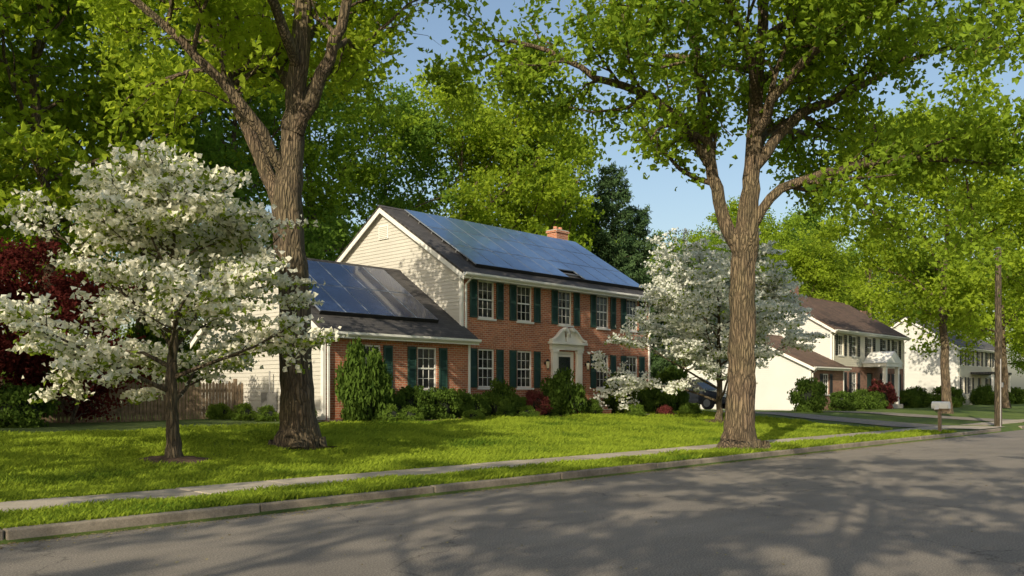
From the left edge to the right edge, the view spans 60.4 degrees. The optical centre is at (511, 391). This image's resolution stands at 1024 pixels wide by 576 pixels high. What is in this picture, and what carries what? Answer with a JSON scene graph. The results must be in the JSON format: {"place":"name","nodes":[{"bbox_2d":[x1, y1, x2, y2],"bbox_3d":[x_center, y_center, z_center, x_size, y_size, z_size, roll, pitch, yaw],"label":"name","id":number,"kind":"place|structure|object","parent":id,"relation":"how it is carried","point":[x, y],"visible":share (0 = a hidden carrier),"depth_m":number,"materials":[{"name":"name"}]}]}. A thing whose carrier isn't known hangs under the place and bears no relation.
{"place":"outdoors","nodes":[
{"label":"outdoors","id":0,"kind":"place"},
{"bbox_2d":[200,281,470,421],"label":"wing walls","id":1,"kind":"structure","parent":0,"point":[255,381],"depth_m":28.99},
{"bbox_2d":[261,371,276,410],"bbox_3d":[-7.867,-0.030,28.467,0.400,1.300,0.340,0,0,44],"label":"utility meter","id":2,"kind":"object","parent":1,"relation":"attached to","point":[269,398],"visible":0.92,"depth_m":28.36,"materials":[{"name":"grey metal"}]},
{"bbox_2d":[190,258,477,343],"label":"wing roof","id":3,"kind":"structure","parent":1,"relation":"on","point":[447,325],"depth_m":29.78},
{"bbox_2d":[274,256,438,322],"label":"wing solar panels","id":4,"kind":"object","parent":3,"relation":"on","point":[352,291],"visible":0.82,"depth_m":29.92,"materials":[{"name":"blue glass"}]},
{"bbox_2d":[190,285,481,421],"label":"wing trim","id":5,"kind":"structure","parent":1,"relation":"attached to","point":[396,337],"depth_m":28.19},
{"bbox_2d":[348,343,447,389],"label":"wing shutters","id":6,"kind":"object","parent":1,"relation":"attached to","point":[412,364],"visible":0.57,"depth_m":29.25,"materials":[{"name":"wood"}]},
{"bbox_2d":[362,344,435,390],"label":"wing windows","id":7,"kind":"structure","parent":1,"relation":"in","point":[426,367],"depth_m":29.79,"materials":[{"name":"white glass"}]},
{"bbox_2d":[0,430,1023,575],"bbox_3d":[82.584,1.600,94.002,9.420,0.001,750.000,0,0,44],"label":"road","id":8,"kind":"structure","parent":0,"point":[613,528],"depth_m":10.17,"materials":[{"name":"grey asphalt"}]},
{"bbox_2d":[0,425,1023,540],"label":"kerb","id":9,"kind":"structure","parent":8,"relation":"on","point":[29,531],"depth_m":12.64,"materials":[{"name":"concrete"}]},
{"bbox_2d":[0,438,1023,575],"bbox_3d":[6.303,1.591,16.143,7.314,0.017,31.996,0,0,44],"label":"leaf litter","id":10,"kind":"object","parent":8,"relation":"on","point":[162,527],"visible":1,"depth_m":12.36,"materials":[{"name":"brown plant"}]},
{"bbox_2d":[0,404,1023,544],"bbox_3d":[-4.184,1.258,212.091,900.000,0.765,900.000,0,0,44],"label":"ground","id":11,"kind":"structure","parent":0,"point":[1015,412],"depth_m":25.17,"materials":[{"name":"green plant"}]},
{"bbox_2d":[0,382,61,427],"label":"rhododendron bush","id":12,"kind":"object","parent":11,"relation":"on","point":[17,410],"visible":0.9,"depth_m":21.99,"materials":[{"name":"green plant"}]},
{"bbox_2d":[0,0,69,22],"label":"maple tree","id":13,"kind":"object","parent":11,"relation":"on","point":[13,3],"visible":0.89,"depth_m":29.31,"materials":[{"name":"green plant"}]},
{"bbox_2d":[0,230,75,387],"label":"japanese maple","id":14,"kind":"object","parent":11,"relation":"on","point":[12,253],"visible":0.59,"depth_m":23.46,"materials":[{"name":"red plant"}]},
{"bbox_2d":[0,0,95,288],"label":"maple tree","id":15,"kind":"object","parent":11,"relation":"on","point":[5,231],"visible":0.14,"depth_m":37.77,"materials":[{"name":"green plant"}]},
{"bbox_2d":[0,1,161,250],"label":"maple tree","id":16,"kind":"object","parent":11,"relation":"on","point":[11,173],"visible":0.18,"depth_m":32.43,"materials":[{"name":"green plant"}]},
{"bbox_2d":[0,253,163,423],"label":"japanese maple","id":17,"kind":"object","parent":11,"relation":"on","point":[61,291],"visible":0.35,"depth_m":24.03,"materials":[{"name":"red plant"}]},
{"bbox_2d":[0,377,242,422],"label":"wooden fence","id":18,"kind":"object","parent":11,"relation":"on","point":[198,403],"visible":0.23,"depth_m":27.98,"materials":[{"name":"brown wood"}]},
{"bbox_2d":[0,0,260,306],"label":"tulip tree","id":19,"kind":"object","parent":11,"relation":"on","point":[41,150],"visible":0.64,"depth_m":32.18,"materials":[{"name":"green plant"}]},
{"bbox_2d":[0,0,271,341],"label":"tulip tree","id":20,"kind":"object","parent":11,"relation":"on","point":[81,60],"visible":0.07,"depth_m":39.83,"materials":[{"name":"green plant"}]},
{"bbox_2d":[137,456,210,463],"bbox_3d":[-6.234,1.228,16.160,1.379,0.112,1.417,0,0,44],"label":"mulch ring","id":21,"kind":"object","parent":11,"relation":"on","point":[158,459],"visible":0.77,"depth_m":15.97,"materials":[{"name":"brown soil"}]},
{"bbox_2d":[0,138,348,457],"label":"dogwood tree","id":22,"kind":"object","parent":11,"relation":"on","point":[171,213],"visible":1,"depth_m":15.47,"materials":[{"name":"white plant"}]},
{"bbox_2d":[205,402,232,419],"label":"hosta plant","id":23,"kind":"object","parent":11,"relation":"on","point":[217,411],"visible":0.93,"depth_m":28.73,"materials":[{"name":"green plant"}]},
{"bbox_2d":[84,1,363,330],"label":"maple tree","id":24,"kind":"object","parent":11,"relation":"on","point":[208,148],"visible":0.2,"depth_m":41.77,"materials":[{"name":"green plant"}]},
{"bbox_2d":[227,402,255,420],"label":"hosta plant","id":25,"kind":"object","parent":11,"relation":"on","point":[243,412],"visible":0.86,"depth_m":27.88,"materials":[{"name":"green plant"}]},
{"bbox_2d":[69,0,440,449],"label":"oak tree","id":26,"kind":"object","parent":11,"relation":"on","point":[288,36],"visible":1,"depth_m":19.22,"materials":[{"name":"green plant"}]},
{"bbox_2d":[251,404,278,421],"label":"hosta plant","id":27,"kind":"object","parent":11,"relation":"on","point":[268,413],"visible":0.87,"depth_m":26.93,"materials":[{"name":"green plant"}]},
{"bbox_2d":[204,31,434,259],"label":"maple tree","id":28,"kind":"object","parent":11,"relation":"on","point":[314,197],"visible":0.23,"depth_m":48.12,"materials":[{"name":"green plant"}]},
{"bbox_2d":[0,280,686,416],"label":"understorey bushes","id":29,"kind":"object","parent":11,"relation":"on","point":[154,338],"depth_m":37.00,"materials":[{"name":"green plant"}]},
{"bbox_2d":[372,403,407,421],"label":"flowering shrub","id":30,"kind":"object","parent":11,"relation":"on","point":[391,413],"visible":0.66,"depth_m":25.95,"materials":[{"name":"green plant"}]},
{"bbox_2d":[313,77,491,259],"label":"maple tree","id":31,"kind":"object","parent":11,"relation":"on","point":[419,174],"visible":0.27,"depth_m":52.86,"materials":[{"name":"green plant"}]},
{"bbox_2d":[363,57,560,228],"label":"tulip tree","id":32,"kind":"object","parent":11,"relation":"on","point":[471,151],"visible":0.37,"depth_m":53.92,"materials":[{"name":"green plant"}]},
{"bbox_2d":[317,413,617,421],"bbox_3d":[1.149,0.871,32.810,2.380,0.085,19.100,0,0,44],"label":"planting bed","id":33,"kind":"object","parent":11,"relation":"on","point":[336,420],"visible":0.05,"depth_m":27.66,"materials":[{"name":"brown soil"}]},
{"bbox_2d":[333,337,394,422],"bbox_3d":[-4.478,-0.303,26.216,1.872,2.746,1.923,0,0,28],"label":"holly bush","id":34,"kind":"object","parent":33,"relation":"on","point":[362,388],"visible":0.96,"depth_m":25.73,"materials":[{"name":"green plant"}]},
{"bbox_2d":[399,404,423,421],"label":"flowering shrub","id":35,"kind":"object","parent":33,"relation":"on","point":[411,413],"visible":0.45,"depth_m":26.72,"materials":[{"name":"green plant"}]},
{"bbox_2d":[397,384,438,419],"bbox_3d":[-3.148,0.378,28.300,1.537,1.267,1.504,0,0,-11],"label":"boxwood bush","id":36,"kind":"object","parent":33,"relation":"on","point":[419,399],"visible":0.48,"depth_m":27.98,"materials":[{"name":"green plant"}]},
{"bbox_2d":[427,387,463,419],"bbox_3d":[-2.438,0.404,29.082,1.537,1.209,1.504,0,0,-26],"label":"boxwood bush","id":37,"kind":"object","parent":33,"relation":"on","point":[445,401],"visible":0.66,"depth_m":28.76,"materials":[{"name":"green plant"}]},
{"bbox_2d":[449,388,477,417],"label":"boxwood bush","id":38,"kind":"object","parent":33,"relation":"on","point":[467,398],"visible":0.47,"depth_m":29.52,"materials":[{"name":"green plant"}]},
{"bbox_2d":[462,409,484,419],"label":"flowering shrub","id":39,"kind":"object","parent":33,"relation":"on","point":[473,414],"visible":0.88,"depth_m":28.64,"materials":[{"name":"green plant"}]},
{"bbox_2d":[470,393,491,416],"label":"boxwood bush","id":40,"kind":"object","parent":33,"relation":"on","point":[480,402],"visible":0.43,"depth_m":30.20,"materials":[{"name":"green plant"}]},
{"bbox_2d":[483,378,519,416],"bbox_3d":[-0.508,0.242,31.371,1.518,1.552,1.478,0,0,43],"label":"boxwood bush","id":41,"kind":"object","parent":33,"relation":"on","point":[501,393],"visible":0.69,"depth_m":31.07,"materials":[{"name":"green plant"}]},
{"bbox_2d":[516,405,540,416],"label":"flowering shrub","id":42,"kind":"object","parent":33,"relation":"on","point":[527,410],"visible":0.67,"depth_m":30.61,"materials":[{"name":"green plant"}]},
{"bbox_2d":[524,389,552,415],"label":"azalea bush","id":43,"kind":"object","parent":33,"relation":"on","point":[535,400],"visible":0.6,"depth_m":32.10,"materials":[{"name":"red plant"}]},
{"bbox_2d":[540,366,588,415],"bbox_3d":[1.938,0.024,33.145,1.872,2.029,1.923,0,0,-22],"label":"boxwood bush","id":44,"kind":"object","parent":33,"relation":"on","point":[562,391],"visible":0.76,"depth_m":32.67,"materials":[{"name":"green plant"}]},
{"bbox_2d":[584,398,602,414],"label":"boxwood bush","id":45,"kind":"object","parent":33,"relation":"on","point":[594,406],"visible":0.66,"depth_m":33.75,"materials":[{"name":"green plant"}]},
{"bbox_2d":[600,370,641,413],"bbox_3d":[4.487,0.066,36.435,1.633,1.957,1.598,0,0,-20],"label":"flowering shrub","id":46,"kind":"object","parent":33,"relation":"on","point":[613,403],"visible":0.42,"depth_m":36.08,"materials":[{"name":"green plant"}]},
{"bbox_2d":[635,389,652,412],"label":"boxwood bush","id":47,"kind":"object","parent":33,"relation":"on","point":[645,400],"visible":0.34,"depth_m":36.94,"materials":[{"name":"green plant"}]},
{"bbox_2d":[647,382,676,412],"bbox_3d":[6.241,0.242,38.143,1.720,1.552,1.675,0,0,-24],"label":"boxwood bush","id":48,"kind":"object","parent":33,"relation":"on","point":[659,398],"visible":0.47,"depth_m":37.61,"materials":[{"name":"green plant"}]},
{"bbox_2d":[655,364,689,410],"bbox_3d":[7.070,-0.090,38.995,1.692,2.303,1.730,0,0,-30],"label":"boxwood bush","id":49,"kind":"object","parent":33,"relation":"on","point":[674,374],"visible":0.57,"depth_m":38.61,"materials":[{"name":"green plant"}]},
{"bbox_2d":[342,214,649,404],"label":"walls","id":50,"kind":"structure","parent":11,"relation":"on","point":[435,280],"depth_m":34.02,"materials":[{"name":"red brick"}]},
{"bbox_2d":[335,205,648,295],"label":"roof","id":51,"kind":"structure","parent":50,"relation":"on","point":[448,253],"depth_m":33.55,"materials":[{"name":"grey"}]},
{"bbox_2d":[405,209,645,290],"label":"solar panels","id":52,"kind":"object","parent":51,"relation":"on","point":[493,247],"visible":1,"depth_m":36.43,"materials":[{"name":"blue glass"}]},
{"bbox_2d":[546,226,569,239],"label":"chimney","id":53,"kind":"object","parent":51,"relation":"on","point":[558,233],"visible":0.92,"depth_m":42.45,"materials":[{"name":"red brick"}]},
{"bbox_2d":[337,208,651,380],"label":"trim","id":54,"kind":"structure","parent":50,"relation":"attached to","point":[520,282],"depth_m":33.88,"materials":[{"name":"white paint"}]},
{"bbox_2d":[362,339,639,355],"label":"window lintels","id":55,"kind":"structure","parent":50,"relation":"attached to","point":[488,346],"depth_m":32.28,"materials":[{"name":"red brick"}]},
{"bbox_2d":[470,279,644,387],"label":"shutters","id":56,"kind":"object","parent":50,"relation":"attached to","point":[513,317],"visible":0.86,"depth_m":34.22,"materials":[{"name":"green paint"}]},
{"bbox_2d":[477,281,638,389],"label":"windows","id":57,"kind":"structure","parent":50,"relation":"attached to","point":[485,312],"depth_m":33.90,"materials":[{"name":"white paint"}]},
{"bbox_2d":[558,351,573,384],"bbox_3d":[2.113,-0.545,35.588,0.160,2.166,1.096,0,0,44],"label":"front door","id":58,"kind":"structure","parent":50,"relation":"attached to","point":[565,359],"depth_m":35.66,"materials":[{"name":"white paint"}]},
{"bbox_2d":[548,327,587,404],"bbox_3d":[2.265,-1.014,35.441,0.258,3.148,2.200,0,0,44],"label":"door surround","id":59,"kind":"object","parent":50,"relation":"attached to","point":[574,340],"visible":0.84,"depth_m":35.47,"materials":[{"name":"white paint"}]},
{"bbox_2d":[411,36,604,251],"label":"maple tree","id":60,"kind":"object","parent":11,"relation":"on","point":[558,179],"visible":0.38,"depth_m":56.33,"materials":[{"name":"green plant"}]},
{"bbox_2d":[0,122,1023,376],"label":"distant trees","id":61,"kind":"object","parent":11,"relation":"on","point":[1016,350],"visible":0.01,"depth_m":120.38,"materials":[{"name":"green plant"}]},
{"bbox_2d":[478,104,606,247],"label":"maple tree","id":62,"kind":"object","parent":11,"relation":"on","point":[572,225],"visible":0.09,"depth_m":60.74,"materials":[{"name":"green plant"}]},
{"bbox_2d":[572,160,671,363],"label":"pine tree","id":63,"kind":"object","parent":11,"relation":"on","point":[608,248],"visible":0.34,"depth_m":63.20,"materials":[{"name":"green plant"}]},
{"bbox_2d":[624,404,646,415],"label":"flowering shrub","id":64,"kind":"object","parent":11,"relation":"on","point":[637,409],"visible":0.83,"depth_m":33.53,"materials":[{"name":"green plant"}]},
{"bbox_2d":[619,204,681,378],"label":"pine tree","id":65,"kind":"object","parent":11,"relation":"on","point":[641,221],"visible":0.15,"depth_m":66.39,"materials":[{"name":"green plant"}]},
{"bbox_2d":[656,247,715,376],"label":"pine tree","id":66,"kind":"object","parent":11,"relation":"on","point":[669,265],"visible":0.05,"depth_m":68.54,"materials":[{"name":"green plant"}]},
{"bbox_2d":[649,229,725,365],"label":"maple tree","id":67,"kind":"object","parent":11,"relation":"on","point":[713,242],"visible":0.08,"depth_m":72.45,"materials":[{"name":"green plant"}]},
{"bbox_2d":[678,402,701,413],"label":"flowering shrub","id":68,"kind":"object","parent":11,"relation":"on","point":[690,408],"visible":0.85,"depth_m":36.12,"materials":[{"name":"green plant"}]},
{"bbox_2d":[587,226,829,419],"bbox_3d":[7.391,-2.653,32.911,8.169,7.720,9.390,0,0,-25],"label":"dogwood tree","id":69,"kind":"object","parent":11,"relation":"on","point":[774,296],"visible":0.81,"depth_m":32.09,"materials":[{"name":"white plant"}]},
{"bbox_2d":[405,0,1023,448],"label":"oak tree","id":70,"kind":"object","parent":11,"relation":"on","point":[813,44],"visible":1,"depth_m":21.64,"materials":[{"name":"green plant"}]},
{"bbox_2d":[681,196,771,332],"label":"tulip tree","id":71,"kind":"object","parent":11,"relation":"on","point":[734,208],"visible":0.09,"depth_m":83.44,"materials":[{"name":"green plant"}]},
{"bbox_2d":[714,205,815,296],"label":"maple tree","id":72,"kind":"object","parent":11,"relation":"on","point":[786,226],"visible":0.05,"depth_m":89.11,"materials":[{"name":"green plant"}]},
{"bbox_2d":[712,307,903,391],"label":"walls","id":73,"kind":"structure","parent":11,"relation":"on","point":[824,347],"depth_m":60.58,"materials":[{"name":"white brick"}]},
{"bbox_2d":[710,309,910,388],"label":"trim","id":74,"kind":"structure","parent":73,"relation":"attached to","point":[836,331],"depth_m":60.62,"materials":[{"name":"white paint"}]},
{"bbox_2d":[795,296,908,337],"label":"roof","id":75,"kind":"structure","parent":73,"relation":"on","point":[833,314],"depth_m":63.97,"materials":[{"name":"brown"}]},
{"bbox_2d":[838,334,897,391],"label":"windows","id":76,"kind":"structure","parent":73,"relation":"attached to","point":[840,345],"depth_m":60.82,"materials":[{"name":"white paint"}]},
{"bbox_2d":[835,334,900,392],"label":"shutters","id":77,"kind":"object","parent":73,"relation":"attached to","point":[858,374],"visible":0.73,"depth_m":61.07,"materials":[{"name":"black paint"}]},
{"bbox_2d":[787,376,830,412],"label":"boxwood bush","id":78,"kind":"object","parent":11,"relation":"on","point":[808,396],"visible":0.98,"depth_m":46.16,"materials":[{"name":"green plant"}]},
{"bbox_2d":[757,226,864,302],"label":"maple tree","id":79,"kind":"object","parent":11,"relation":"on","point":[825,274],"visible":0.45,"depth_m":71.22,"materials":[{"name":"green plant"}]},
{"bbox_2d":[767,202,862,294],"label":"maple tree","id":80,"kind":"object","parent":11,"relation":"on","point":[814,220],"visible":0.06,"depth_m":92.99,"materials":[{"name":"green plant"}]},
{"bbox_2d":[826,390,858,410],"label":"boxwood bush","id":81,"kind":"object","parent":11,"relation":"on","point":[842,400],"visible":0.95,"depth_m":53.60,"materials":[{"name":"green plant"}]},
{"bbox_2d":[851,388,878,409],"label":"boxwood bush","id":82,"kind":"object","parent":11,"relation":"on","point":[864,399],"visible":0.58,"depth_m":57.23,"materials":[{"name":"green plant"}]},
{"bbox_2d":[867,390,888,408],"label":"boxwood bush","id":83,"kind":"object","parent":11,"relation":"on","point":[880,399],"visible":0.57,"depth_m":58.23,"materials":[{"name":"green plant"}]},
{"bbox_2d":[835,226,928,326],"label":"maple tree","id":84,"kind":"object","parent":11,"relation":"on","point":[858,279],"visible":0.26,"depth_m":105.18,"materials":[{"name":"green plant"}]},
{"bbox_2d":[863,351,902,408],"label":"portico","id":85,"kind":"structure","parent":11,"relation":"on","point":[884,360],"depth_m":61.39,"materials":[{"name":"white paint"}]},
{"bbox_2d":[867,378,899,408],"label":"azalea bush","id":86,"kind":"object","parent":11,"relation":"on","point":[887,389],"visible":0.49,"depth_m":59.42,"materials":[{"name":"red plant"}]},
{"bbox_2d":[893,388,921,407],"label":"boxwood bush","id":87,"kind":"object","parent":11,"relation":"on","point":[909,398],"visible":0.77,"depth_m":63.41,"materials":[{"name":"green plant"}]},
{"bbox_2d":[806,64,1023,413],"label":"oak tree","id":88,"kind":"object","parent":11,"relation":"on","point":[962,291],"visible":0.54,"depth_m":48.29,"materials":[{"name":"green plant"}]},
{"bbox_2d":[907,386,934,407],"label":"boxwood bush","id":89,"kind":"object","parent":11,"relation":"on","point":[926,398],"visible":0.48,"depth_m":64.70,"materials":[{"name":"green plant"}]},
{"bbox_2d":[888,228,980,321],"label":"maple tree","id":90,"kind":"object","parent":11,"relation":"on","point":[917,248],"visible":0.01,"depth_m":108.95,"materials":[{"name":"green plant"}]},
{"bbox_2d":[931,400,950,431],"bbox_3d":[15.264,0.900,31.476,0.580,1.200,0.740,0,0,44],"label":"mailbox","id":91,"kind":"object","parent":11,"relation":"on","point":[940,406],"visible":0.96,"depth_m":31.61,"materials":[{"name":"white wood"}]},
{"bbox_2d":[892,321,993,404],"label":"walls","id":92,"kind":"structure","parent":11,"relation":"on","point":[920,371],"depth_m":81.47,"materials":[{"name":"beige"}]},
{"bbox_2d":[890,317,994,350],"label":"roof","id":93,"kind":"structure","parent":92,"relation":"on","point":[987,346],"depth_m":83.43,"materials":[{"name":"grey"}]},
{"bbox_2d":[890,318,994,388],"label":"trim","id":94,"kind":"structure","parent":92,"relation":"attached to","point":[977,350],"depth_m":81.35,"materials":[{"name":"white paint"}]},
{"bbox_2d":[960,351,993,393],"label":"shutters","id":95,"kind":"object","parent":92,"relation":"attached to","point":[966,384],"visible":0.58,"depth_m":82.47,"materials":[{"name":"black paint"}]},
{"bbox_2d":[961,351,994,393],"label":"windows","id":96,"kind":"structure","parent":92,"relation":"attached to","point":[962,381],"depth_m":82.18,"materials":[{"name":"white paint"}]},
{"bbox_2d":[930,386,965,405],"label":"boxwood bush","id":97,"kind":"object","parent":11,"relation":"on","point":[956,392],"visible":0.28,"depth_m":66.32,"materials":[{"name":"green plant"}]},
{"bbox_2d":[900,173,1023,407],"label":"oak tree","id":98,"kind":"object","parent":11,"relation":"on","point":[1008,319],"visible":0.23,"depth_m":65.00,"materials":[{"name":"green plant"}]},
{"bbox_2d":[968,384,993,404],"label":"boxwood bush","id":99,"kind":"object","parent":11,"relation":"on","point":[983,395],"visible":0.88,"depth_m":78.11,"materials":[{"name":"green plant"}]},
{"bbox_2d":[971,372,1011,391],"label":"porch","id":100,"kind":"object","parent":11,"relation":"on","point":[992,378],"visible":0.42,"depth_m":81.70,"materials":[{"name":"white paint"}]},
{"bbox_2d":[994,247,1002,426],"bbox_3d":[20.635,-2.295,37.313,0.326,7.690,0.300,0,0,44],"label":"utility pole","id":101,"kind":"object","parent":11,"relation":"on","point":[998,384],"visible":0.77,"depth_m":37.22,"materials":[{"name":"brown wood"}]},
{"bbox_2d":[0,419,1023,511],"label":"sidewalk","id":102,"kind":"structure","parent":0,"point":[164,493],"depth_m":14.37,"materials":[{"name":"concrete"}]},
{"bbox_2d":[1,0,1023,388],"label":"sky","id":103,"kind":"structure","parent":0,"point":[688,206],"materials":[{"name":"blue"}]},
{"bbox_2d":[687,344,843,409],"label":"wing walls","id":104,"kind":"structure","parent":0,"point":[776,380],"depth_m":55.66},
{"bbox_2d":[684,342,851,376],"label":"wing trim","id":105,"kind":"structure","parent":104,"relation":"attached to","point":[815,368],"depth_m":54.62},
{"bbox_2d":[683,334,848,367],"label":"wing roof","id":106,"kind":"structure","parent":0,"point":[813,359],"depth_m":56.38,"materials":[{"name":"brown"}]},
{"bbox_2d":[702,410,999,428],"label":"driveway","id":107,"kind":"structure","parent":0,"point":[862,421],"depth_m":38.32,"materials":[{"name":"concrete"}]},
{"bbox_2d":[687,379,725,409],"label":"parked car","id":108,"kind":"object","parent":107,"relation":"on","point":[706,403],"visible":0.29,"depth_m":43.06,"materials":[{"name":"paint"}]},
{"bbox_2d":[783,410,1023,421],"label":"driveway","id":109,"kind":"structure","parent":0,"point":[944,417],"depth_m":46.83,"materials":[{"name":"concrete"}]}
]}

